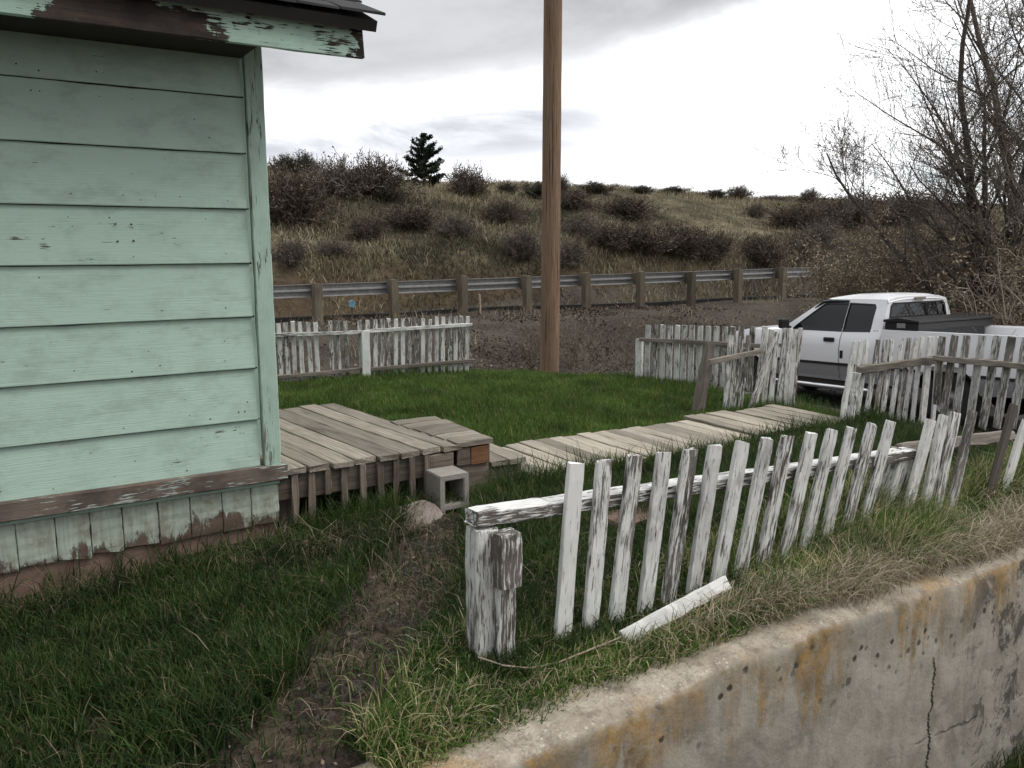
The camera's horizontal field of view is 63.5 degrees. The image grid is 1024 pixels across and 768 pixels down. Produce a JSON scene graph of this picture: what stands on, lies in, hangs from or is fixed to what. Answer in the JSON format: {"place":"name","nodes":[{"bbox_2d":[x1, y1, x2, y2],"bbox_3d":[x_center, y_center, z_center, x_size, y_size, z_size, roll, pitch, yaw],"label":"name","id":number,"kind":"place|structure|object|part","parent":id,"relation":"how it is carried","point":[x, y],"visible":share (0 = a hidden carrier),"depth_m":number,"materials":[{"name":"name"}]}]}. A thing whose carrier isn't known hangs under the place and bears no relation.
{"place":"outdoors","nodes":[
{"label":"outdoors","id":0,"kind":"place"},
{"bbox_2d":[0,397,1023,767],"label":"yard grass","id":1,"kind":"structure","parent":0,"point":[80,667],"depth_m":3.51,"materials":[{"name":"green plant"}]},
{"bbox_2d":[478,634,625,668],"bbox_3d":[0.188,1.010,3.138,0.658,0.060,0.079,-4,10,-24],"label":"dry vine","id":2,"kind":"object","parent":1,"relation":"on","point":[551,663],"visible":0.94,"depth_m":3.08,"materials":[{"name":"brown plant"}]},
{"bbox_2d":[0,250,1023,767],"bbox_3d":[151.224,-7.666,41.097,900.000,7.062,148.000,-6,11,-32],"label":"ground","id":3,"kind":"structure","parent":0,"point":[514,330],"depth_m":7.60,"materials":[{"name":"brown soil"}]},
{"bbox_2d":[0,0,385,600],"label":"mint house","id":4,"kind":"structure","parent":3,"relation":"on","point":[139,403],"depth_m":3.98,"materials":[{"name":"paint"}]},
{"bbox_2d":[21,509,462,766],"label":"yard litter","id":5,"kind":"object","parent":3,"relation":"on","point":[337,720],"visible":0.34,"depth_m":3.40,"materials":[{"name":"brown plant"}]},
{"bbox_2d":[348,300,355,317],"bbox_3d":[-3.963,-1.794,20.546,0.186,0.568,0.070,-6,11,-32],"label":"survey marker","id":6,"kind":"object","parent":3,"relation":"on","point":[351,303],"visible":0.94,"depth_m":20.50,"materials":[{"name":"blue plastic"}]},
{"bbox_2d":[277,403,461,527],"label":"wooden deck","id":7,"kind":"structure","parent":3,"relation":"on","point":[325,448],"depth_m":5.01,"materials":[{"name":"grey wood"}]},
{"bbox_2d":[275,315,474,381],"bbox_3d":[-1.709,-0.368,9.972,2.663,0.852,0.095,-4,10,-21],"label":"back picket fence","id":8,"kind":"object","parent":3,"relation":"on","point":[365,367],"visible":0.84,"depth_m":10.01,"materials":[{"name":"white paint"}]},
{"bbox_2d":[385,500,442,532],"bbox_3d":[-0.576,0.772,4.763,0.376,0.048,0.228,-9,37,-31],"label":"flat stone","id":9,"kind":"object","parent":3,"relation":"on","point":[436,515],"visible":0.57,"depth_m":4.80,"materials":[{"name":"grey stone"}]},
{"bbox_2d":[390,416,492,495],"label":"side platform","id":10,"kind":"structure","parent":3,"relation":"on","point":[471,455],"depth_m":5.29,"materials":[{"name":"grey wood"}]},
{"bbox_2d":[426,465,468,514],"bbox_3d":[-0.391,0.719,5.019,0.193,0.395,0.190,-6,11,-32],"label":"cinder block","id":11,"kind":"object","parent":3,"relation":"on","point":[457,478],"depth_m":4.96,"materials":[{"name":"grey concrete"}]},
{"bbox_2d":[479,294,480,313],"bbox_3d":[-0.829,-2.023,21.498,0.065,0.619,0.052,-6,11,-32],"label":"wooden stake","id":12,"kind":"object","parent":3,"relation":"on","point":[479,303],"visible":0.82,"depth_m":21.46,"materials":[{"name":"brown wood"}]},
{"bbox_2d":[488,443,525,483],"bbox_3d":[-0.227,0.548,5.767,0.282,0.220,0.772,-6,11,-32],"label":"wooden step","id":13,"kind":"object","parent":3,"relation":"on","point":[500,453],"visible":0.32,"depth_m":5.49,"materials":[{"name":"grey wood"}]},
{"bbox_2d":[518,313,566,360],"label":"dry weed","id":14,"kind":"object","parent":3,"relation":"on","point":[536,343],"visible":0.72,"depth_m":17.64,"materials":[{"name":"brown plant"}]},
{"bbox_2d":[540,0,561,372],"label":"utility pole","id":15,"kind":"object","parent":3,"relation":"on","point":[551,174],"visible":0.78,"depth_m":12.54,"materials":[{"name":"brown wood"}]},
{"bbox_2d":[275,291,827,364],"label":"bank grass","id":16,"kind":"structure","parent":3,"relation":"on","point":[760,299],"depth_m":21.14,"materials":[{"name":"plant"}]},
{"bbox_2d":[274,294,833,322],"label":"kerb","id":17,"kind":"structure","parent":3,"relation":"on","point":[437,311],"depth_m":22.62,"materials":[{"name":"concrete"}]},
{"bbox_2d":[275,301,835,398],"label":"drive litter","id":18,"kind":"object","parent":3,"relation":"on","point":[596,312],"visible":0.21,"depth_m":19.62,"materials":[{"name":"brown plant"}]},
{"bbox_2d":[505,318,640,374],"bbox_3d":[0.940,-0.303,12.815,1.990,1.683,1.032,3,10,17],"label":"dry weed","id":19,"kind":"object","parent":3,"relation":"on","point":[594,361],"visible":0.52,"depth_m":12.62,"materials":[{"name":"brown plant"}]},
{"bbox_2d":[559,311,596,370],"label":"dry weed","id":20,"kind":"object","parent":3,"relation":"on","point":[574,353],"visible":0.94,"depth_m":17.52,"materials":[{"name":"brown plant"}]},
{"bbox_2d":[606,330,651,372],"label":"dry weed","id":21,"kind":"object","parent":3,"relation":"on","point":[626,353],"visible":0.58,"depth_m":16.45,"materials":[{"name":"brown plant"}]},
{"bbox_2d":[608,503,672,532],"bbox_3d":[0.695,0.775,4.695,0.461,0.104,0.258,-6,11,-32],"label":"sandstone slab","id":22,"kind":"object","parent":3,"relation":"on","point":[637,521],"depth_m":4.60,"materials":[{"name":"stone"}]},
{"bbox_2d":[311,430,1023,767],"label":"grass","id":23,"kind":"structure","parent":3,"relation":"on","point":[423,726],"depth_m":3.25,"materials":[{"name":"green plant"}]},
{"bbox_2d":[502,404,839,475],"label":"boardwalk","id":24,"kind":"structure","parent":3,"relation":"on","point":[696,426],"depth_m":6.63,"materials":[{"name":"grey wood"}]},
{"bbox_2d":[619,575,730,641],"bbox_3d":[0.679,0.925,3.392,0.542,0.198,0.050,-5,11,-25],"label":"broken picket","id":25,"kind":"object","parent":3,"relation":"on","point":[657,615],"visible":0.71,"depth_m":3.38,"materials":[{"name":"white paint"}]},
{"bbox_2d":[352,540,1023,767],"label":"retaining wall","id":26,"kind":"structure","parent":3,"relation":"on","point":[931,675],"depth_m":3.44,"materials":[{"name":"concrete"}]},
{"bbox_2d":[635,324,767,394],"bbox_3d":[2.054,-0.266,9.166,1.538,0.836,0.092,7,12,37],"label":"street picket fence","id":27,"kind":"object","parent":3,"relation":"on","point":[683,341],"visible":0.69,"depth_m":9.25,"materials":[{"name":"white paint"}]},
{"bbox_2d":[692,342,714,412],"bbox_3d":[1.811,-0.017,7.900,0.243,0.759,0.091,-6,11,-32],"label":"leaning post","id":28,"kind":"object","parent":3,"relation":"on","point":[701,388],"visible":0.82,"depth_m":7.87,"materials":[{"name":"grey wood"}]},
{"bbox_2d":[464,403,1023,664],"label":"front picket fence","id":29,"kind":"object","parent":3,"relation":"on","point":[493,562],"visible":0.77,"depth_m":3.64,"materials":[{"name":"white paint"}]},
{"bbox_2d":[708,328,802,408],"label":"picket gate","id":30,"kind":"structure","parent":3,"relation":"on","point":[792,342],"depth_m":7.92,"materials":[{"name":"white paint"}]},
{"bbox_2d":[571,484,1023,682],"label":"dead thatch","id":31,"kind":"object","parent":3,"relation":"on","point":[1016,523],"visible":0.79,"depth_m":3.71,"materials":[{"name":"plant"}]},
{"bbox_2d":[787,217,932,313],"bbox_3d":[9.286,-2.986,22.488,3.570,3.164,3.329,-6,11,-32],"label":"thicket bush","id":32,"kind":"object","parent":3,"relation":"on","point":[819,294],"visible":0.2,"depth_m":22.28,"materials":[{"name":"brown plant"}]},
{"bbox_2d":[718,292,1023,425],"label":"pickup truck","id":33,"kind":"object","parent":3,"relation":"on","point":[834,328],"visible":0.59,"depth_m":12.86,"materials":[{"name":"white paint"},{"name":"dark glass"},{"name":"black paint"}]},
{"bbox_3d":[4.933,-0.493,13.693,0.077,0.770,1.160,-5,8,-30],"label":"door","id":34,"kind":"part","parent":33,"relation":"part of","materials":[{"name":"white paint"}]},
{"bbox_3d":[5.076,-1.116,13.637,0.179,0.458,1.015,-5,8,-30],"label":"door window","id":35,"kind":"part","parent":33,"relation":"part of","materials":[{"name":"black glass"}]},
{"bbox_3d":[5.460,-1.040,12.974,0.179,0.458,0.508,-5,8,-30],"label":"quarter window","id":36,"kind":"part","parent":33,"relation":"part of","materials":[{"name":"black glass"}]},
{"bbox_3d":[6.376,-1.081,13.003,1.515,0.433,0.026,-5,8,-30],"label":"rear window","id":37,"kind":"part","parent":33,"relation":"part of","materials":[{"name":"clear glass"}]},
{"bbox_2d":[781,214,969,311],"bbox_3d":[8.786,-2.348,19.549,4.350,3.546,4.620,-6,11,-32],"label":"thicket bush","id":38,"kind":"object","parent":3,"relation":"on","point":[852,278],"visible":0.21,"depth_m":19.74,"materials":[{"name":"brown plant"}]},
{"bbox_2d":[746,0,1023,324],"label":"bare tree","id":39,"kind":"object","parent":3,"relation":"on","point":[968,182],"visible":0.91,"depth_m":16.08,"materials":[{"name":"brown plant"}]},
{"bbox_2d":[839,336,944,422],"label":"picket gate","id":40,"kind":"structure","parent":3,"relation":"on","point":[853,390],"depth_m":7.45,"materials":[{"name":"white paint"}]},
{"bbox_2d":[830,200,1023,313],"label":"thicket bush","id":41,"kind":"object","parent":3,"relation":"on","point":[885,279],"visible":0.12,"depth_m":18.50,"materials":[{"name":"brown plant"}]},
{"bbox_2d":[850,196,1023,318],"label":"thicket bush","id":42,"kind":"object","parent":3,"relation":"on","point":[894,269],"visible":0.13,"depth_m":17.24,"materials":[{"name":"brown plant"}]},
{"bbox_2d":[860,0,1023,265],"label":"bare tree","id":43,"kind":"object","parent":3,"relation":"on","point":[977,35],"visible":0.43,"depth_m":17.25,"materials":[{"name":"brown plant"}]},
{"bbox_2d":[870,110,1023,290],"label":"bare tree","id":44,"kind":"object","parent":3,"relation":"on","point":[963,204],"visible":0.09,"depth_m":21.70,"materials":[{"name":"brown plant"}]},
{"bbox_2d":[949,288,969,312],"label":"thicket bush","id":45,"kind":"object","parent":3,"relation":"on","point":[954,304],"visible":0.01,"depth_m":14.97,"materials":[{"name":"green plant"}]},
{"bbox_2d":[897,184,1023,325],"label":"thicket bush","id":46,"kind":"object","parent":3,"relation":"on","point":[1014,280],"visible":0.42,"depth_m":15.00,"materials":[{"name":"brown plant"}]},
{"bbox_2d":[900,193,1023,324],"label":"thicket bush","id":47,"kind":"object","parent":3,"relation":"on","point":[944,273],"visible":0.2,"depth_m":15.63,"materials":[{"name":"brown plant"}]},
{"bbox_2d":[914,236,1023,411],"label":"thicket bush","id":48,"kind":"object","parent":3,"relation":"on","point":[1007,319],"visible":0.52,"depth_m":13.15,"materials":[{"name":"plant"}]},
{"bbox_2d":[932,334,1023,429],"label":"street picket fence","id":49,"kind":"object","parent":3,"relation":"on","point":[992,363],"visible":0.87,"depth_m":7.21,"materials":[{"name":"white paint"}]},
{"bbox_2d":[971,741,1023,767],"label":"kerbside grass","id":50,"kind":"structure","parent":3,"relation":"on","point":[1016,759],"depth_m":4.35,"materials":[{"name":"green plant"}]},
{"bbox_2d":[277,361,892,537],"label":"lawn grass","id":51,"kind":"structure","parent":0,"point":[610,397],"depth_m":8.25,"materials":[{"name":"green plant"}]},
{"bbox_2d":[261,0,1023,202],"label":"sky","id":52,"kind":"structure","parent":0,"point":[655,93],"materials":[{"name":"white"}]},
{"bbox_2d":[267,165,1023,316],"bbox_3d":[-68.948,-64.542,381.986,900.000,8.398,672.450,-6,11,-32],"label":"hill","id":53,"kind":"structure","parent":0,"point":[282,274],"depth_m":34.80,"materials":[{"name":"brown plant"}]},
{"bbox_2d":[267,152,303,173],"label":"hill shrub","id":54,"kind":"object","parent":53,"relation":"on","point":[285,159],"visible":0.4,"depth_m":45.03,"materials":[{"name":"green plant"}]},
{"bbox_2d":[271,232,310,267],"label":"hill shrub","id":55,"kind":"object","parent":53,"relation":"on","point":[293,254],"visible":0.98,"depth_m":29.57,"materials":[{"name":"brown plant"}]},
{"bbox_2d":[285,148,323,173],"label":"hill shrub","id":56,"kind":"object","parent":53,"relation":"on","point":[305,159],"visible":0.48,"depth_m":45.19,"materials":[{"name":"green plant"}]},
{"bbox_2d":[267,155,352,230],"bbox_3d":[-9.335,-7.903,35.032,5.281,3.397,5.270,-9,13,-43],"label":"hill shrub","id":57,"kind":"object","parent":53,"relation":"on","point":[299,201],"visible":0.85,"depth_m":34.38,"materials":[{"name":"plant"}]},
{"bbox_2d":[304,236,369,258],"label":"hill shrub","id":58,"kind":"object","parent":53,"relation":"on","point":[336,245],"visible":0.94,"depth_m":30.88,"materials":[{"name":"brown plant"}]},
{"bbox_2d":[303,152,387,201],"bbox_3d":[-8.445,-9.988,40.050,4.541,2.448,4.611,-3,10,-16],"label":"hill shrub","id":59,"kind":"object","parent":53,"relation":"on","point":[343,183],"visible":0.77,"depth_m":39.35,"materials":[{"name":"brown plant"}]},
{"bbox_2d":[340,212,392,243],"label":"hill shrub","id":60,"kind":"object","parent":53,"relation":"on","point":[365,231],"visible":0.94,"depth_m":33.69,"materials":[{"name":"brown plant"}]},
{"bbox_2d":[329,146,437,200],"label":"hill shrub","id":61,"kind":"object","parent":53,"relation":"on","point":[382,167],"visible":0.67,"depth_m":40.77,"materials":[{"name":"plant"}]},
{"bbox_2d":[372,179,411,203],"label":"hill shrub","id":62,"kind":"object","parent":53,"relation":"on","point":[383,193],"visible":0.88,"depth_m":40.23,"materials":[{"name":"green plant"}]},
{"bbox_2d":[372,201,454,230],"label":"hill shrub","id":63,"kind":"object","parent":53,"relation":"on","point":[411,217],"visible":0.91,"depth_m":35.74,"materials":[{"name":"plant"}]},
{"bbox_2d":[397,132,445,186],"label":"pine tree","id":64,"kind":"object","parent":53,"relation":"on","point":[422,155],"visible":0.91,"depth_m":47.81,"materials":[{"name":"green plant"}]},
{"bbox_2d":[424,212,486,237],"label":"hill shrub","id":65,"kind":"object","parent":53,"relation":"on","point":[460,227],"visible":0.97,"depth_m":35.41,"materials":[{"name":"brown plant"}]},
{"bbox_2d":[439,159,501,197],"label":"hill shrub","id":66,"kind":"object","parent":53,"relation":"on","point":[472,185],"visible":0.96,"depth_m":45.29,"materials":[{"name":"plant"}]},
{"bbox_2d":[473,194,536,227],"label":"hill shrub","id":67,"kind":"object","parent":53,"relation":"on","point":[504,212],"visible":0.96,"depth_m":39.21,"materials":[{"name":"brown plant"}]},
{"bbox_2d":[495,180,522,193],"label":"hill shrub","id":68,"kind":"object","parent":53,"relation":"on","point":[506,187],"visible":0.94,"depth_m":47.69,"materials":[{"name":"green plant"}]},
{"bbox_2d":[496,224,540,258],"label":"hill shrub","id":69,"kind":"object","parent":53,"relation":"on","point":[525,245],"visible":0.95,"depth_m":34.26,"materials":[{"name":"brown plant"}]},
{"bbox_2d":[511,180,541,199],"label":"hill shrub","id":70,"kind":"object","parent":53,"relation":"on","point":[534,191],"visible":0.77,"depth_m":46.86,"materials":[{"name":"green plant"}]},
{"bbox_2d":[561,171,573,193],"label":"hill shrub","id":71,"kind":"object","parent":53,"relation":"on","point":[563,183],"visible":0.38,"depth_m":49.32,"materials":[{"name":"plant"}]},
{"bbox_2d":[534,185,601,210],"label":"hill shrub","id":72,"kind":"object","parent":53,"relation":"on","point":[574,201],"visible":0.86,"depth_m":44.43,"materials":[{"name":"plant"}]},
{"bbox_2d":[560,235,594,267],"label":"hill shrub","id":73,"kind":"object","parent":53,"relation":"on","point":[572,255],"visible":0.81,"depth_m":35.03,"materials":[{"name":"plant"}]},
{"bbox_2d":[560,207,615,236],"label":"hill shrub","id":74,"kind":"object","parent":53,"relation":"on","point":[575,225],"visible":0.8,"depth_m":38.70,"materials":[{"name":"plant"}]},
{"bbox_2d":[568,180,617,193],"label":"hill shrub","id":75,"kind":"object","parent":53,"relation":"on","point":[595,187],"visible":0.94,"depth_m":49.82,"materials":[{"name":"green plant"}]},
{"bbox_2d":[560,216,657,253],"bbox_3d":[4.348,-6.629,37.614,3.519,1.912,4.128,-8,12,-40],"label":"hill shrub","id":76,"kind":"object","parent":53,"relation":"on","point":[607,236],"visible":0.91,"depth_m":37.01,"materials":[{"name":"brown plant"}]},
{"bbox_2d":[588,192,670,221],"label":"hill shrub","id":77,"kind":"object","parent":53,"relation":"on","point":[627,208],"visible":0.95,"depth_m":44.75,"materials":[{"name":"brown plant"}]},
{"bbox_2d":[273,262,994,321],"bbox_3d":[5.918,-2.955,25.445,41.602,1.504,0.461,-5,11,-28],"label":"guardrail","id":78,"kind":"object","parent":53,"relation":"on","point":[395,288],"visible":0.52,"depth_m":22.37,"materials":[{"name":"metal"}]},
{"bbox_2d":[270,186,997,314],"bbox_3d":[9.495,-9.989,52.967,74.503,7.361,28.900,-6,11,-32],"label":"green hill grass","id":79,"kind":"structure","parent":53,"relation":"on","point":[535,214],"depth_m":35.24,"materials":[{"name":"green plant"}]},
{"bbox_2d":[623,184,661,193],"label":"hill shrub","id":80,"kind":"object","parent":53,"relation":"on","point":[642,188],"visible":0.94,"depth_m":53.00,"materials":[{"name":"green plant"}]},
{"bbox_2d":[614,220,692,260],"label":"hill shrub","id":81,"kind":"object","parent":53,"relation":"on","point":[648,245],"visible":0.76,"depth_m":37.46,"materials":[{"name":"brown plant"}]},
{"bbox_2d":[661,185,694,193],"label":"hill shrub","id":82,"kind":"object","parent":53,"relation":"on","point":[677,189],"visible":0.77,"depth_m":57.31,"materials":[{"name":"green plant"}]},
{"bbox_2d":[643,219,728,261],"bbox_3d":[7.944,-6.735,38.872,4.377,2.074,4.440,9,13,42],"label":"hill shrub","id":83,"kind":"object","parent":53,"relation":"on","point":[687,245],"visible":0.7,"depth_m":38.34,"materials":[{"name":"plant"}]},
{"bbox_2d":[691,188,736,198],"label":"hill shrub","id":84,"kind":"object","parent":53,"relation":"on","point":[714,192],"visible":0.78,"depth_m":59.06,"materials":[{"name":"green plant"}]},
{"bbox_2d":[694,227,742,260],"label":"hill shrub","id":85,"kind":"object","parent":53,"relation":"on","point":[720,247],"visible":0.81,"depth_m":38.80,"materials":[{"name":"plant"}]},
{"bbox_2d":[723,184,760,199],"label":"hill shrub","id":86,"kind":"object","parent":53,"relation":"on","point":[742,191],"visible":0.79,"depth_m":59.96,"materials":[{"name":"plant"}]},
{"bbox_2d":[740,200,768,217],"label":"hill shrub","id":87,"kind":"object","parent":53,"relation":"on","point":[751,211],"visible":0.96,"depth_m":52.69,"materials":[{"name":"brown plant"}]},
{"bbox_2d":[734,228,799,268],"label":"hill shrub","id":88,"kind":"object","parent":53,"relation":"on","point":[760,250],"visible":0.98,"depth_m":39.97,"materials":[{"name":"brown plant"}]},
{"bbox_2d":[757,193,791,201],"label":"hill shrub","id":89,"kind":"object","parent":53,"relation":"on","point":[773,197],"visible":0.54,"depth_m":61.37,"materials":[{"name":"green plant"}]},
{"bbox_2d":[756,199,834,230],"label":"hill shrub","id":90,"kind":"object","parent":53,"relation":"on","point":[792,215],"visible":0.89,"depth_m":49.84,"materials":[{"name":"brown plant"}]},
{"bbox_2d":[787,186,824,203],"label":"hill shrub","id":91,"kind":"object","parent":53,"relation":"on","point":[806,194],"visible":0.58,"depth_m":60.07,"materials":[{"name":"plant"}]},
{"bbox_2d":[778,214,854,259],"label":"hill shrub","id":92,"kind":"object","parent":53,"relation":"on","point":[817,236],"visible":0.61,"depth_m":42.25,"materials":[{"name":"plant"}]},
{"bbox_2d":[798,189,912,228],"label":"hill shrub","id":93,"kind":"object","parent":53,"relation":"on","point":[856,218],"visible":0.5,"depth_m":52.04,"materials":[{"name":"brown plant"}]},
{"bbox_2d":[830,186,945,225],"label":"hill shrub","id":94,"kind":"object","parent":53,"relation":"on","point":[883,201],"visible":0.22,"depth_m":55.16,"materials":[{"name":"plant"}]},
{"bbox_2d":[581,369,1014,450],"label":"verge grass","id":95,"kind":"structure","parent":0,"point":[812,402],"depth_m":8.28,"materials":[{"name":"green plant"}]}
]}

